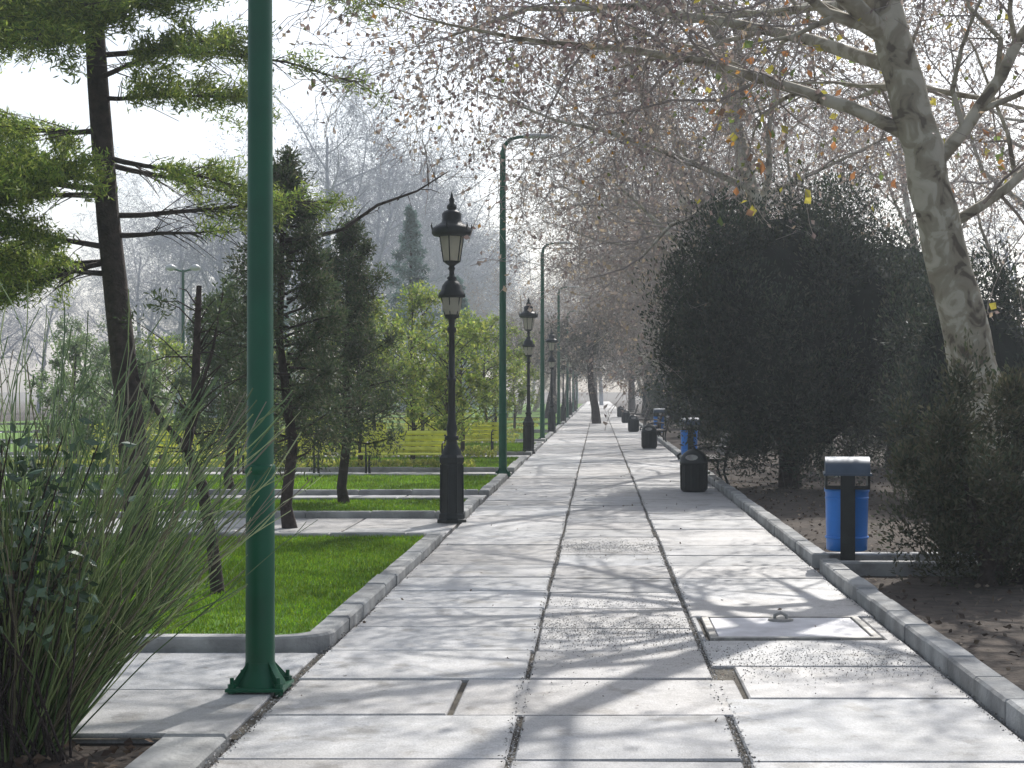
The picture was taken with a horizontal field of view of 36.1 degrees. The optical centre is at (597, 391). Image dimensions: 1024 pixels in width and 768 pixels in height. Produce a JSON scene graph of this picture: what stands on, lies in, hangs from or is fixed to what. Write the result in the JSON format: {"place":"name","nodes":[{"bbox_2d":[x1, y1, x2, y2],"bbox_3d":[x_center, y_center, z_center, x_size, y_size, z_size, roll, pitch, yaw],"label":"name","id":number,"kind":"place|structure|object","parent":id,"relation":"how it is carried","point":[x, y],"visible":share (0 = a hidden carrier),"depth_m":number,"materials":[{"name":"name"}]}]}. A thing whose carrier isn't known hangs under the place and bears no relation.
{"place":"outdoors","nodes":[
{"label":"outdoors","id":0,"kind":"place"},
{"bbox_2d":[0,404,581,634],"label":"lawn","id":1,"kind":"structure","parent":0,"point":[319,579],"depth_m":14.42,"materials":[{"name":"green plant"}]},
{"bbox_2d":[135,331,211,459],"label":"broadleaf tree","id":2,"kind":"object","parent":1,"relation":"on","point":[165,349],"visible":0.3,"depth_m":33.97,"materials":[{"name":"green plant"}]},
{"bbox_2d":[113,278,246,593],"bbox_3d":[-3.044,0.389,11.836,1.023,2.519,0.937,0,0,0],"label":"young forked tree","id":3,"kind":"object","parent":1,"relation":"on","point":[197,340],"visible":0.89,"depth_m":11.78,"materials":[{"name":"brown plant"}]},
{"bbox_2d":[0,0,414,545],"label":"cedar tree","id":4,"kind":"object","parent":1,"relation":"on","point":[44,26],"visible":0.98,"depth_m":14.97,"materials":[{"name":"green plant"}]},
{"bbox_2d":[0,412,538,467],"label":"hedge","id":5,"kind":"object","parent":1,"relation":"on","point":[477,451],"visible":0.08,"depth_m":35.46,"materials":[{"name":"green plant"}]},
{"bbox_2d":[316,294,417,464],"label":"broadleaf tree","id":6,"kind":"object","parent":1,"relation":"on","point":[399,331],"visible":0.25,"depth_m":30.88,"materials":[{"name":"green plant"}]},
{"bbox_2d":[402,311,498,443],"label":"broadleaf tree","id":7,"kind":"object","parent":1,"relation":"on","point":[432,396],"visible":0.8,"depth_m":31.35,"materials":[{"name":"green plant"}]},
{"bbox_2d":[458,318,539,430],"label":"broadleaf tree","id":8,"kind":"object","parent":1,"relation":"on","point":[532,373],"visible":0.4,"depth_m":54.96,"materials":[{"name":"green plant"}]},
{"bbox_2d":[436,255,580,417],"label":"plane tree","id":9,"kind":"object","parent":1,"relation":"on","point":[521,322],"visible":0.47,"depth_m":79.98,"materials":[{"name":"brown plant"}]},
{"bbox_2d":[477,288,596,417],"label":"plane tree","id":10,"kind":"object","parent":1,"relation":"on","point":[517,406],"visible":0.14,"depth_m":94.89,"materials":[{"name":"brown plant"}]},
{"bbox_2d":[494,294,586,413],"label":"plane tree","id":11,"kind":"object","parent":1,"relation":"on","point":[520,411],"visible":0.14,"depth_m":107.43,"materials":[{"name":"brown plant"}]},
{"bbox_2d":[0,392,1023,767],"bbox_3d":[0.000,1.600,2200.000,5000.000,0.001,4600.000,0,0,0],"label":"ground","id":12,"kind":"structure","parent":0,"point":[1000,646],"depth_m":12.95,"materials":[{"name":"soil"}]},
{"bbox_2d":[23,328,113,458],"bbox_3d":[-10.843,0.145,33.232,2.194,2.955,2.982,0,0,-33],"label":"evergreen shrub","id":13,"kind":"object","parent":12,"relation":"on","point":[77,347],"visible":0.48,"depth_m":32.93,"materials":[{"name":"green plant"}]},
{"bbox_2d":[30,314,111,409],"bbox_3d":[-17.277,-0.511,51.987,2.760,4.266,3.702,0,0,-14],"label":"evergreen shrub","id":14,"kind":"object","parent":12,"relation":"on","point":[59,324],"visible":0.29,"depth_m":51.86,"materials":[{"name":"green plant"}]},
{"bbox_2d":[0,399,147,767],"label":"glossy leaf shrub","id":15,"kind":"object","parent":12,"relation":"on","point":[29,588],"visible":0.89,"depth_m":6.59,"materials":[{"name":"green plant"}]},
{"bbox_2d":[37,331,184,434],"bbox_3d":[-12.536,-0.100,39.928,2.735,3.443,3.396,0,0,30],"label":"evergreen shrub","id":16,"kind":"object","parent":12,"relation":"on","point":[102,351],"visible":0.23,"depth_m":39.72,"materials":[{"name":"green plant"}]},
{"bbox_2d":[66,343,177,475],"bbox_3d":[-8.145,0.375,26.920,1.982,2.494,1.569,0,0,0],"label":"evergreen shrub","id":17,"kind":"object","parent":12,"relation":"on","point":[156,391],"visible":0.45,"depth_m":26.84,"materials":[{"name":"green plant"}]},
{"bbox_2d":[75,326,190,414],"bbox_3d":[-14.296,-0.259,48.057,3.629,3.762,3.436,0,0,-20],"label":"evergreen shrub","id":18,"kind":"object","parent":12,"relation":"on","point":[176,336],"visible":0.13,"depth_m":47.71,"materials":[{"name":"green plant"}]},
{"bbox_2d":[0,281,323,761],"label":"broom shrub","id":19,"kind":"object","parent":12,"relation":"on","point":[94,674],"visible":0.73,"depth_m":6.89,"materials":[{"name":"green plant"}]},
{"bbox_2d":[125,731,229,767],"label":"planting bed kerb","id":20,"kind":"structure","parent":12,"relation":"on","point":[182,749],"depth_m":6.73,"materials":[{"name":"concrete"}]},
{"bbox_2d":[165,264,200,429],"bbox_3d":[-11.900,-1.030,45.000,1.020,5.260,0.304,0,0,0],"label":"garden lamp","id":21,"kind":"object","parent":12,"relation":"on","point":[172,267],"visible":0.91,"depth_m":44.96,"materials":[{"name":"metal"}]},
{"bbox_2d":[170,274,297,488],"bbox_3d":[-5.621,-0.081,23.936,2.064,3.493,1.927,0,0,39],"label":"juniper tree","id":22,"kind":"object","parent":12,"relation":"on","point":[202,421],"visible":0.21,"depth_m":23.76,"materials":[{"name":"green plant"}]},
{"bbox_2d":[203,276,319,428],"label":"spruce tree","id":23,"kind":"object","parent":12,"relation":"on","point":[285,321],"visible":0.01,"depth_m":49.80,"materials":[{"name":"green plant"}]},
{"bbox_2d":[223,333,312,429],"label":"broadleaf tree","id":24,"kind":"object","parent":12,"relation":"on","point":[278,422],"visible":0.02,"depth_m":39.97,"materials":[{"name":"green plant"}]},
{"bbox_2d":[0,424,562,538],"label":"garden walks","id":25,"kind":"structure","parent":12,"relation":"on","point":[407,525],"depth_m":18.53,"materials":[{"name":"concrete"}]},
{"bbox_2d":[106,431,198,473],"bbox_3d":[-8.300,1.131,29.032,1.700,0.894,0.652,0,0,0],"label":"garden bench","id":26,"kind":"object","parent":25,"relation":"on","point":[164,442],"visible":0.16,"depth_m":29.20,"materials":[{"name":"yellow paint"}]},
{"bbox_2d":[235,431,326,473],"bbox_3d":[-5.900,1.131,29.032,1.700,0.894,0.652,0,0,0],"label":"garden bench","id":27,"kind":"object","parent":25,"relation":"on","point":[243,471],"visible":0.23,"depth_m":29.18,"materials":[{"name":"yellow paint"}]},
{"bbox_2d":[358,428,446,472],"bbox_3d":[-3.550,1.131,29.032,1.700,0.894,0.652,0,0,0],"label":"garden bench","id":28,"kind":"object","parent":25,"relation":"on","point":[425,441],"visible":0.52,"depth_m":29.21,"materials":[{"name":"yellow paint"}]},
{"bbox_2d":[403,416,460,435],"bbox_3d":[-5.000,1.131,47.532,1.700,0.894,0.652,0,0,0],"label":"garden bench","id":29,"kind":"object","parent":25,"relation":"on","point":[408,426],"visible":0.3,"depth_m":47.71,"materials":[{"name":"yellow paint"}]},
{"bbox_2d":[431,192,471,524],"bbox_3d":[-1.740,-0.400,18.700,0.523,3.960,0.490,0,0,37],"label":"ornate lamp post","id":30,"kind":"object","parent":25,"relation":"on","point":[451,230],"visible":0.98,"depth_m":18.61,"materials":[{"name":"black metal"}]},
{"bbox_2d":[428,420,498,452],"bbox_3d":[-3.200,1.131,37.233,1.700,0.894,0.652,0,0,0],"label":"garden bench","id":31,"kind":"object","parent":25,"relation":"on","point":[492,426],"visible":0.46,"depth_m":37.41,"materials":[{"name":"yellow paint"}]},
{"bbox_2d":[545,329,557,432],"bbox_3d":[-1.740,-0.410,59.500,0.523,3.960,0.490,0,0,33],"label":"ornate lamp post","id":32,"kind":"object","parent":25,"relation":"on","point":[551,340],"visible":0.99,"depth_m":59.41,"materials":[{"name":"black metal"}]},
{"bbox_2d":[0,403,584,653],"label":"kerb","id":33,"kind":"structure","parent":12,"relation":"on","point":[350,613],"depth_m":16.35,"materials":[{"name":"concrete"}]},
{"bbox_2d":[205,144,447,528],"bbox_3d":[-3.192,-0.579,18.001,2.646,4.491,1.754,0,0,-21],"label":"juniper tree","id":34,"kind":"object","parent":12,"relation":"on","point":[298,242],"visible":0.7,"depth_m":17.80,"materials":[{"name":"green plant"}]},
{"bbox_2d":[276,213,415,503],"bbox_3d":[-3.453,-0.383,21.273,1.806,4.098,1.840,0,0,25],"label":"juniper tree","id":35,"kind":"object","parent":12,"relation":"on","point":[360,343],"visible":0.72,"depth_m":21.16,"materials":[{"name":"green plant"}]},
{"bbox_2d":[335,309,422,446],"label":"broadleaf tree","id":36,"kind":"object","parent":12,"relation":"on","point":[378,321],"visible":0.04,"depth_m":37.01,"materials":[{"name":"green plant"}]},
{"bbox_2d":[349,279,461,462],"bbox_3d":[-4.045,-0.401,33.061,2.596,4.045,2.038,0,0,32],"label":"broadleaf tree","id":37,"kind":"object","parent":12,"relation":"on","point":[421,300],"visible":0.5,"depth_m":32.93,"materials":[{"name":"green plant"}]},
{"bbox_2d":[356,204,473,428],"bbox_3d":[-6.947,-2.687,57.869,4.694,8.574,3.738,0,0,-18],"label":"spruce tree","id":38,"kind":"object","parent":12,"relation":"on","point":[411,227],"visible":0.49,"depth_m":57.84,"materials":[{"name":"green plant"}]},
{"bbox_2d":[376,280,462,446],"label":"broadleaf tree","id":39,"kind":"object","parent":12,"relation":"on","point":[427,309],"visible":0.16,"depth_m":40.84,"materials":[{"name":"green plant"}]},
{"bbox_2d":[410,312,521,453],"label":"broadleaf tree","id":40,"kind":"object","parent":12,"relation":"on","point":[482,383],"visible":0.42,"depth_m":36.90,"materials":[{"name":"green plant"}]},
{"bbox_2d":[419,273,513,419],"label":"spruce tree","id":41,"kind":"object","parent":12,"relation":"on","point":[464,304],"visible":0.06,"depth_m":65.84,"materials":[{"name":"green plant"}]},
{"bbox_2d":[456,306,531,434],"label":"broadleaf tree","id":42,"kind":"object","parent":12,"relation":"on","point":[520,354],"visible":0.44,"depth_m":45.90,"materials":[{"name":"green plant"}]},
{"bbox_2d":[0,11,1023,417],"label":"distant trees","id":43,"kind":"object","parent":12,"relation":"on","point":[382,187],"visible":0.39,"depth_m":100.72,"materials":[{"name":"grey plant"}]},
{"bbox_2d":[487,327,539,428],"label":"broadleaf tree","id":44,"kind":"object","parent":12,"relation":"on","point":[511,392],"visible":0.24,"depth_m":63.96,"materials":[{"name":"green plant"}]},
{"bbox_2d":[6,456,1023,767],"bbox_3d":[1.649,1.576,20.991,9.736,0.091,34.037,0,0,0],"label":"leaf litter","id":45,"kind":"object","parent":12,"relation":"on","point":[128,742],"visible":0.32,"depth_m":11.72,"materials":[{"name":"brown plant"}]},
{"bbox_2d":[495,133,552,476],"bbox_3d":[-1.370,-1.596,29.100,1.080,6.392,0.300,0,0,0],"label":"street lamp","id":46,"kind":"object","parent":12,"relation":"on","point":[502,469],"visible":0.8,"depth_m":29.05,"materials":[{"name":"green metal"}]},
{"bbox_2d":[491,302,575,411],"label":"plane tree","id":47,"kind":"object","parent":12,"relation":"on","point":[534,408],"visible":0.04,"depth_m":120.14,"materials":[{"name":"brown plant"}]},
{"bbox_2d":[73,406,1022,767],"bbox_3d":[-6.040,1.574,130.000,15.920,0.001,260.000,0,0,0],"label":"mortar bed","id":48,"kind":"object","parent":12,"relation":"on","point":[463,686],"visible":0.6,"depth_m":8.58,"materials":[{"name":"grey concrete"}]},
{"bbox_2d":[701,611,882,640],"bbox_3d":[1.250,1.542,10.320,1.080,0.117,0.960,0,0,0],"label":"manhole cover","id":49,"kind":"object","parent":48,"relation":"on","point":[775,626],"visible":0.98,"depth_m":10.26,"materials":[{"name":"concrete"},{"name":"steel"}]},
{"bbox_2d":[538,241,570,440],"bbox_3d":[-1.370,-1.596,50.000,1.080,6.392,0.300,0,0,0],"label":"street lamp","id":50,"kind":"object","parent":12,"relation":"on","point":[542,407],"visible":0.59,"depth_m":49.95,"materials":[{"name":"green metal"}]},
{"bbox_2d":[506,314,606,417],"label":"evergreen tree","id":51,"kind":"object","parent":12,"relation":"on","point":[547,408],"visible":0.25,"depth_m":91.81,"materials":[{"name":"plant"}]},
{"bbox_2d":[518,329,598,412],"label":"evergreen tree","id":52,"kind":"object","parent":12,"relation":"on","point":[555,401],"visible":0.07,"depth_m":109.80,"materials":[{"name":"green plant"}]},
{"bbox_2d":[560,348,566,422],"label":"ornate lamp post","id":53,"kind":"object","parent":12,"relation":"on","point":[563,412],"visible":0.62,"depth_m":79.42,"materials":[{"name":"black metal"}]},
{"bbox_2d":[556,286,578,424],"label":"street lamp","id":54,"kind":"object","parent":12,"relation":"on","point":[558,365],"visible":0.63,"depth_m":70.85,"materials":[{"name":"green metal"}]},
{"bbox_2d":[533,340,607,405],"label":"evergreen tree","id":55,"kind":"object","parent":12,"relation":"on","point":[576,378],"visible":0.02,"depth_m":131.80,"materials":[{"name":"green plant"}]},
{"bbox_2d":[566,310,575,418],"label":"street lamp","id":56,"kind":"object","parent":12,"relation":"on","point":[567,396],"visible":0.67,"depth_m":91.75,"materials":[{"name":"green metal"}]},
{"bbox_2d":[569,360,573,415],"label":"ornate lamp post","id":57,"kind":"object","parent":12,"relation":"on","point":[570,407],"visible":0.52,"depth_m":99.42,"materials":[{"name":"black metal"}]},
{"bbox_2d":[535,296,638,423],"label":"leaning tree","id":58,"kind":"object","parent":12,"relation":"on","point":[595,415],"visible":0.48,"depth_m":76.94,"materials":[{"name":"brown plant"}]},
{"bbox_2d":[532,254,642,400],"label":"plane tree","id":59,"kind":"object","parent":12,"relation":"on","point":[587,318],"visible":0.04,"depth_m":139.36,"materials":[{"name":"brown plant"}]},
{"bbox_2d":[514,160,675,389],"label":"plane tree","id":60,"kind":"object","parent":12,"relation":"on","point":[577,310],"visible":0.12,"depth_m":82.80,"materials":[{"name":"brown plant"}]},
{"bbox_2d":[552,209,660,381],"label":"plane tree","id":61,"kind":"object","parent":12,"relation":"on","point":[585,275],"visible":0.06,"depth_m":111.45,"materials":[{"name":"brown plant"}]},
{"bbox_2d":[573,236,644,392],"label":"plane tree","id":62,"kind":"object","parent":12,"relation":"on","point":[604,351],"visible":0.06,"depth_m":119.41,"materials":[{"name":"brown plant"}]},
{"bbox_2d":[594,346,643,411],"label":"evergreen tree","id":63,"kind":"object","parent":12,"relation":"on","point":[631,404],"visible":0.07,"depth_m":121.84,"materials":[{"name":"plant"}]},
{"bbox_2d":[524,147,719,398],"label":"plane tree","id":64,"kind":"object","parent":12,"relation":"on","point":[595,306],"visible":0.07,"depth_m":90.75,"materials":[{"name":"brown plant"}]},
{"bbox_2d":[497,76,753,405],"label":"plane tree","id":65,"kind":"object","parent":12,"relation":"on","point":[598,311],"visible":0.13,"depth_m":66.84,"materials":[{"name":"brown plant"}]},
{"bbox_2d":[606,361,645,408],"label":"evergreen tree","id":66,"kind":"object","parent":12,"relation":"on","point":[616,376],"visible":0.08,"depth_m":141.86,"materials":[{"name":"plant"}]},
{"bbox_2d":[231,0,1023,482],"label":"plane tree","id":67,"kind":"object","parent":12,"relation":"on","point":[913,128],"visible":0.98,"depth_m":16.11,"materials":[{"name":"grey plant"}]},
{"bbox_2d":[566,194,694,395],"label":"plane tree","id":68,"kind":"object","parent":12,"relation":"on","point":[615,313],"visible":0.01,"depth_m":101.18,"materials":[{"name":"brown plant"}]},
{"bbox_2d":[608,322,661,416],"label":"evergreen tree","id":69,"kind":"object","parent":12,"relation":"on","point":[637,363],"visible":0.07,"depth_m":98.71,"materials":[{"name":"plant"}]},
{"bbox_2d":[541,145,735,397],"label":"plane tree","id":70,"kind":"object","parent":12,"relation":"on","point":[584,321],"visible":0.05,"depth_m":74.83,"materials":[{"name":"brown plant"}]},
{"bbox_2d":[630,360,665,417],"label":"thuja bush","id":71,"kind":"object","parent":12,"relation":"on","point":[645,399],"visible":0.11,"depth_m":94.38,"materials":[{"name":"green plant"}]},
{"bbox_2d":[355,0,947,477],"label":"plane tree","id":72,"kind":"object","parent":12,"relation":"on","point":[713,172],"visible":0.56,"depth_m":27.64,"materials":[{"name":"brown plant"}]},
{"bbox_2d":[653,408,664,436],"bbox_3d":[2.200,1.095,56.053,0.430,1.010,0.505,0,0,0],"label":"blue litter bin","id":73,"kind":"object","parent":12,"relation":"on","point":[657,410],"visible":0.46,"depth_m":55.87,"materials":[{"name":"plastic"}]},
{"bbox_2d":[643,361,677,418],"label":"thuja bush","id":74,"kind":"object","parent":12,"relation":"on","point":[650,413],"visible":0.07,"depth_m":80.12,"materials":[{"name":"green plant"}]},
{"bbox_2d":[482,0,839,414],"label":"plane tree","id":75,"kind":"object","parent":12,"relation":"on","point":[631,278],"visible":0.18,"depth_m":46.45,"materials":[{"name":"brown plant"}]},
{"bbox_2d":[453,22,869,383],"bbox_3d":[2.527,-6.149,60.256,14.173,15.836,13.495,0,0,-17],"label":"plane tree","id":76,"kind":"object","parent":12,"relation":"on","point":[545,220],"visible":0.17,"depth_m":60.38,"materials":[{"name":"brown plant"}]},
{"bbox_2d":[644,362,687,428],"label":"thuja bush","id":77,"kind":"object","parent":12,"relation":"on","point":[653,391],"visible":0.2,"depth_m":67.44,"materials":[{"name":"green plant"}]},
{"bbox_2d":[680,417,699,454],"bbox_3d":[2.115,1.095,36.052,0.430,1.010,0.505,0,0,-6],"label":"blue litter bin","id":78,"kind":"object","parent":12,"relation":"on","point":[684,448],"visible":0.52,"depth_m":35.93,"materials":[{"name":"plastic"}]},
{"bbox_2d":[668,353,719,437],"bbox_3d":[4.295,0.188,56.009,3.584,4.706,3.805,0,0,0],"label":"thuja bush","id":79,"kind":"object","parent":12,"relation":"on","point":[703,427],"visible":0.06,"depth_m":55.36,"materials":[{"name":"green plant"}]},
{"bbox_2d":[428,0,966,452],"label":"plane tree","id":80,"kind":"object","parent":12,"relation":"on","point":[577,235],"visible":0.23,"depth_m":41.65,"materials":[{"name":"brown plant"}]},
{"bbox_2d":[555,60,894,400],"bbox_3d":[3.587,-5.045,54.636,9.765,13.607,13.142,0,0,-27],"label":"plane tree","id":81,"kind":"object","parent":12,"relation":"on","point":[634,225],"visible":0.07,"depth_m":53.39,"materials":[{"name":"brown plant"}]},
{"bbox_2d":[630,147,936,489],"bbox_3d":[3.214,-1.000,25.956,5.535,5.766,4.788,0,0,0],"label":"thuja bush","id":82,"kind":"object","parent":12,"relation":"on","point":[786,357],"visible":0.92,"depth_m":24.90,"materials":[{"name":"green plant"}]},
{"bbox_2d":[543,0,1023,459],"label":"plane tree","id":83,"kind":"object","parent":12,"relation":"on","point":[830,163],"visible":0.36,"depth_m":34.58,"materials":[{"name":"brown plant"}]},
{"bbox_2d":[658,55,910,291],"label":"plane tree","id":84,"kind":"object","parent":12,"relation":"on","point":[811,166],"visible":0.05,"depth_m":65.54,"materials":[{"name":"brown plant"}]},
{"bbox_2d":[630,415,1023,740],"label":"kerb","id":85,"kind":"structure","parent":12,"relation":"on","point":[991,689],"depth_m":10.86,"materials":[{"name":"concrete"}]},
{"bbox_2d":[823,456,871,559],"bbox_3d":[2.276,1.095,14.302,0.430,1.010,0.505,0,0,7],"label":"blue litter bin","id":86,"kind":"object","parent":12,"relation":"on","point":[846,505],"visible":0.97,"depth_m":14.14,"materials":[{"name":"plastic"}]},
{"bbox_2d":[726,0,1023,325],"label":"plane tree","id":87,"kind":"object","parent":12,"relation":"on","point":[907,203],"visible":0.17,"depth_m":57.24,"materials":[{"name":"brown plant"}]},
{"bbox_2d":[834,187,981,466],"bbox_3d":[6.256,-0.921,33.200,4.919,6.544,4.722,0,0,0],"label":"thuja bush","id":88,"kind":"object","parent":12,"relation":"on","point":[881,434],"visible":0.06,"depth_m":32.58,"materials":[{"name":"green plant"}]},
{"bbox_2d":[825,0,1023,301],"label":"plane tree","id":89,"kind":"object","parent":12,"relation":"on","point":[996,180],"visible":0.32,"depth_m":41.03,"materials":[{"name":"brown plant"}]},
{"bbox_2d":[867,227,1023,502],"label":"thuja bush","id":90,"kind":"object","parent":12,"relation":"on","point":[1007,338],"visible":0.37,"depth_m":22.12,"materials":[{"name":"green plant"}]},
{"bbox_2d":[870,327,1023,589],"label":"juniper bush","id":91,"kind":"object","parent":12,"relation":"on","point":[966,503],"visible":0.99,"depth_m":12.85,"materials":[{"name":"green plant"}]},
{"bbox_2d":[978,212,1023,268],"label":"plane tree","id":92,"kind":"object","parent":12,"relation":"on","point":[982,214],"visible":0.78,"depth_m":34.07,"materials":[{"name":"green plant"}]},
{"bbox_2d":[0,0,1023,391],"label":"sky","id":93,"kind":"structure","parent":0,"point":[138,133],"materials":[{"name":"white"}]},
{"bbox_2d":[58,401,1023,767],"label":"paved path","id":94,"kind":"structure","parent":0,"point":[384,681],"depth_m":8.76,"materials":[{"name":"concrete"}]},
{"bbox_2d":[225,0,293,697],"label":"street lamp","id":95,"kind":"object","parent":94,"relation":"on","point":[262,671],"visible":0.92,"depth_m":8.14,"materials":[{"name":"green metal"}]},
{"bbox_2d":[519,297,537,453],"bbox_3d":[-1.740,-0.410,39.500,0.523,3.960,0.490,0,0,42],"label":"ornate lamp post","id":96,"kind":"object","parent":94,"relation":"on","point":[528,317],"visible":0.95,"depth_m":39.41,"materials":[{"name":"black metal"}]},
{"bbox_2d":[565,360,624,399],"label":"evergreen tree","id":97,"kind":"object","parent":94,"relation":"on","point":[603,378],"visible":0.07,"depth_m":149.86,"materials":[{"name":"plant"}]},
{"bbox_2d":[203,473,1023,767],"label":"loose gravel","id":98,"kind":"structure","parent":94,"relation":"on","point":[529,673],"depth_m":9.56,"materials":[{"name":"grey stone"}]},
{"bbox_2d":[620,409,629,422],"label":"domed litter bin","id":99,"kind":"object","parent":94,"relation":"on","point":[625,413],"visible":0.79,"depth_m":78.82,"materials":[{"name":"black metal"}]},
{"bbox_2d":[627,414,638,431],"bbox_3d":[1.400,1.205,61.000,0.441,0.700,0.441,0,0,39],"label":"domed litter bin","id":100,"kind":"object","parent":94,"relation":"on","point":[633,422],"visible":1,"depth_m":60.83,"materials":[{"name":"black metal"}]},
{"bbox_2d":[640,423,656,448],"bbox_3d":[1.420,1.205,43.000,0.441,0.700,0.441,0,0,-45],"label":"domed litter bin","id":101,"kind":"object","parent":94,"relation":"on","point":[649,436],"visible":1,"depth_m":42.83,"materials":[{"name":"black metal"}]},
{"bbox_2d":[650,414,670,441],"bbox_3d":[1.833,1.116,46.500,0.652,0.894,1.700,0,0,0],"label":"park bench","id":102,"kind":"object","parent":94,"relation":"on","point":[664,427],"visible":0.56,"depth_m":45.79,"materials":[{"name":"black metal"}]},
{"bbox_2d":[677,447,707,491],"bbox_3d":[1.500,1.205,24.400,0.441,0.700,0.441,0,0,-38],"label":"domed litter bin","id":103,"kind":"object","parent":94,"relation":"on","point":[693,469],"visible":1,"depth_m":24.23,"materials":[{"name":"black metal"}]},
{"bbox_2d":[692,433,732,483],"bbox_3d":[1.982,1.116,27.000,0.652,0.894,1.700,0,0,0],"label":"park bench","id":104,"kind":"object","parent":94,"relation":"on","point":[717,468],"visible":0.33,"depth_m":26.32,"materials":[{"name":"black metal"}]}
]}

